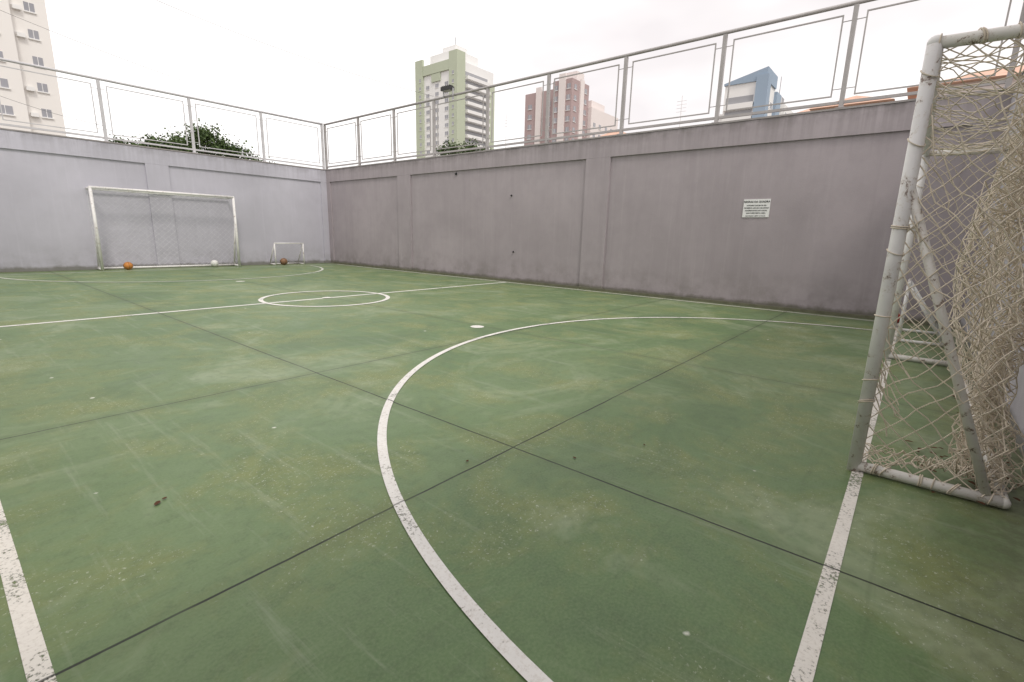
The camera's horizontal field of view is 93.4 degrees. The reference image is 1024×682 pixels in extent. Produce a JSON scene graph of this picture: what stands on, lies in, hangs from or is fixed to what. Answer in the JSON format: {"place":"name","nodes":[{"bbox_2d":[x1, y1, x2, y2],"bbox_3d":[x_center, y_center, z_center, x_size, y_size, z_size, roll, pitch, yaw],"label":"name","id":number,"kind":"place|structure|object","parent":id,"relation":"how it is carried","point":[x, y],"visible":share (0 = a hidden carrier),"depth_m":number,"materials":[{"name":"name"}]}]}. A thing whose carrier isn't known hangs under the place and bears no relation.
{"place":"outdoors","nodes":[
{"label":"outdoors","id":0,"kind":"place"},
{"bbox_2d":[0,0,65,135],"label":"cream apartment block","id":1,"kind":"structure","parent":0,"point":[21,40],"depth_m":57.24,"materials":[{"name":"beige concrete"}]},
{"bbox_2d":[0,1,53,119],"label":"windows","id":2,"kind":"structure","parent":1,"relation":"in","point":[28,7],"depth_m":57.13,"materials":[{"name":"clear glass"}]},
{"bbox_2d":[415,37,494,157],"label":"green white tower","id":3,"kind":"structure","parent":0,"point":[457,68],"depth_m":189.88,"materials":[{"name":"clear concrete"}]},
{"bbox_2d":[419,70,453,153],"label":"windows","id":4,"kind":"structure","parent":3,"relation":"in","point":[446,83],"depth_m":191.02,"materials":[{"name":"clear glass"}]},
{"bbox_2d":[0,263,1023,681],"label":"court floor","id":5,"kind":"structure","parent":0,"point":[674,519],"depth_m":2.16,"materials":[{"name":"green paint"}]},
{"bbox_2d":[123,262,132,269],"bbox_3d":[-9.822,-1.924,12.343,0.205,0.205,0.206,11,16,38],"label":"orange ball","id":6,"kind":"object","parent":5,"relation":"on","point":[128,265],"visible":1,"depth_m":12.28,"materials":[{"name":"rubber"}]},
{"bbox_2d":[84,186,240,270],"bbox_3d":[-9.243,-2.991,13.047,0.482,2.013,3.290,11,16,38],"label":"football goal","id":7,"kind":"object","parent":5,"relation":"on","point":[101,267],"visible":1,"depth_m":12.81,"materials":[{"name":"white metal"}]},
{"bbox_2d":[210,260,218,266],"bbox_3d":[-8.588,-2.239,13.926,0.200,0.200,0.200,11,16,38],"label":"soccer ball","id":8,"kind":"object","parent":5,"relation":"on","point":[214,263],"visible":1,"depth_m":13.87,"materials":[{"name":"white leather"}]},
{"bbox_2d":[280,258,287,264],"bbox_3d":[-7.279,-2.535,15.383,0.224,0.225,0.226,11,16,38],"label":"basketball","id":9,"kind":"object","parent":5,"relation":"on","point":[283,261],"visible":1,"depth_m":15.31,"materials":[{"name":"brown rubber"}]},
{"bbox_2d":[270,243,304,264],"bbox_3d":[-7.283,-2.827,15.594,0.436,0.699,0.958,11,16,38],"label":"mini goal","id":10,"kind":"object","parent":5,"relation":"on","point":[274,249],"visible":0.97,"depth_m":15.54,"materials":[{"name":"white metal"}]},
{"bbox_2d":[0,264,898,681],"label":"court line markings","id":11,"kind":"object","parent":5,"relation":"on","point":[26,630],"visible":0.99,"depth_m":1.58,"materials":[{"name":"white paint"}]},
{"bbox_2d":[154,277,1023,504],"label":"fallen leaves","id":12,"kind":"object","parent":5,"relation":"on","point":[156,502],"visible":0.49,"depth_m":2.37,"materials":[{"name":"brown plant"}]},
{"bbox_2d":[334,262,928,324],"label":"concrete kerb","id":13,"kind":"structure","parent":5,"relation":"on","point":[757,305],"depth_m":9.42,"materials":[{"name":"grey concrete"}]},
{"bbox_2d":[895,278,942,346],"bbox_3d":[5.045,-0.372,5.892,0.436,0.699,0.988,11,16,38],"label":"mini goal","id":14,"kind":"object","parent":5,"relation":"on","point":[919,301],"visible":0.64,"depth_m":5.63,"materials":[{"name":"white metal"}]},
{"bbox_2d":[847,21,1023,508],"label":"football goal","id":15,"kind":"object","parent":5,"relation":"on","point":[984,452],"visible":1,"depth_m":2.17,"materials":[{"name":"white metal"}]},
{"bbox_2d":[45,0,1023,168],"label":"sky","id":16,"kind":"structure","parent":0,"point":[383,41],"materials":[{"name":"white"}]},
{"bbox_2d":[524,71,617,144],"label":"brown pink tower","id":17,"kind":"structure","parent":0,"point":[575,108],"depth_m":143.38,"materials":[{"name":"clear concrete"}]},
{"bbox_2d":[527,83,611,144],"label":"windows","id":18,"kind":"structure","parent":17,"relation":"in","point":[569,84],"depth_m":141.15,"materials":[{"name":"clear glass"}]},
{"bbox_2d":[602,132,624,135],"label":"tiled roof","id":19,"kind":"structure","parent":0,"point":[614,133],"depth_m":100.92,"materials":[{"name":"ceramic"}]},
{"bbox_2d":[719,66,792,121],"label":"blue white tower","id":20,"kind":"structure","parent":0,"point":[757,88],"depth_m":99.95,"materials":[{"name":"clear concrete"}]},
{"bbox_2d":[938,77,1017,93],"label":"walls","id":21,"kind":"structure","parent":0,"point":[988,87],"depth_m":25.47,"materials":[{"name":"orange brick"}]},
{"bbox_2d":[907,65,1022,98],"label":"tiled roof","id":22,"kind":"structure","parent":21,"relation":"on","point":[915,88],"depth_m":26.14,"materials":[{"name":"tile"}]},
{"label":"ground","id":23,"kind":"structure","parent":0,"visible":0},
{"bbox_2d":[0,128,330,271],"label":"court wall","id":24,"kind":"structure","parent":23,"relation":"on","point":[45,215],"depth_m":12.76,"materials":[{"name":"purple paint"}]},
{"bbox_2d":[0,57,324,168],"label":"metal railing","id":25,"kind":"object","parent":24,"relation":"on","point":[106,137],"visible":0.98,"depth_m":12.83,"materials":[{"name":"metal"}]},
{"bbox_2d":[102,118,274,162],"bbox_3d":[-15.856,-7.865,24.507,4.104,6.302,7.522,11,16,38],"label":"leafy tree","id":26,"kind":"object","parent":23,"relation":"on","point":[207,138],"visible":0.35,"depth_m":23.60,"materials":[{"name":"green plant"}]},
{"bbox_2d":[436,136,490,155],"bbox_3d":[-3.861,-11.661,38.188,4.896,8.458,2.608,-3,13,-19],"label":"leafy tree","id":27,"kind":"object","parent":23,"relation":"on","point":[455,148],"visible":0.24,"depth_m":36.76,"materials":[{"name":"green plant"}]},
{"bbox_2d":[325,87,1013,327],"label":"long court wall","id":28,"kind":"structure","parent":23,"relation":"on","point":[659,211],"depth_m":8.99,"materials":[{"name":"paint"}]},
{"bbox_2d":[323,0,1023,168],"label":"metal railing","id":29,"kind":"object","parent":28,"relation":"on","point":[842,101],"visible":0.96,"depth_m":8.88,"materials":[{"name":"grey metal"}]},
{"bbox_2d":[440,84,453,97],"bbox_3d":[-1.648,-6.374,12.306,0.360,0.245,0.180,11,16,38],"label":"floodlight","id":30,"kind":"object","parent":29,"relation":"attached to","point":[447,88],"visible":1,"depth_m":12.23,"materials":[{"name":"plastic"}]},
{"bbox_2d":[742,199,770,216],"bbox_3d":[4.181,-2.272,8.255,0.420,0.300,0.016,11,16,38],"label":"rules sign","id":31,"kind":"object","parent":28,"relation":"attached to","point":[756,207],"visible":1,"depth_m":8.25,"materials":[{"name":"white plastic"}]},
{"bbox_2d":[678,96,686,126],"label":"antenna mast","id":32,"kind":"object","parent":23,"relation":"on","point":[681,109],"visible":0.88,"depth_m":58.95,"materials":[{"name":"white metal"}]},
{"bbox_2d":[960,72,1023,458],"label":"court wall","id":33,"kind":"structure","parent":23,"relation":"on","point":[1019,396],"depth_m":4.02,"materials":[{"name":"purple paint"}]},
{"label":"walls","id":34,"kind":"object","parent":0,"visible":0},
{"bbox_2d":[809,95,894,110],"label":"tiled roof","id":35,"kind":"structure","parent":34,"relation":"on","point":[855,103],"depth_m":28.12,"materials":[{"name":"tile"}]}
]}

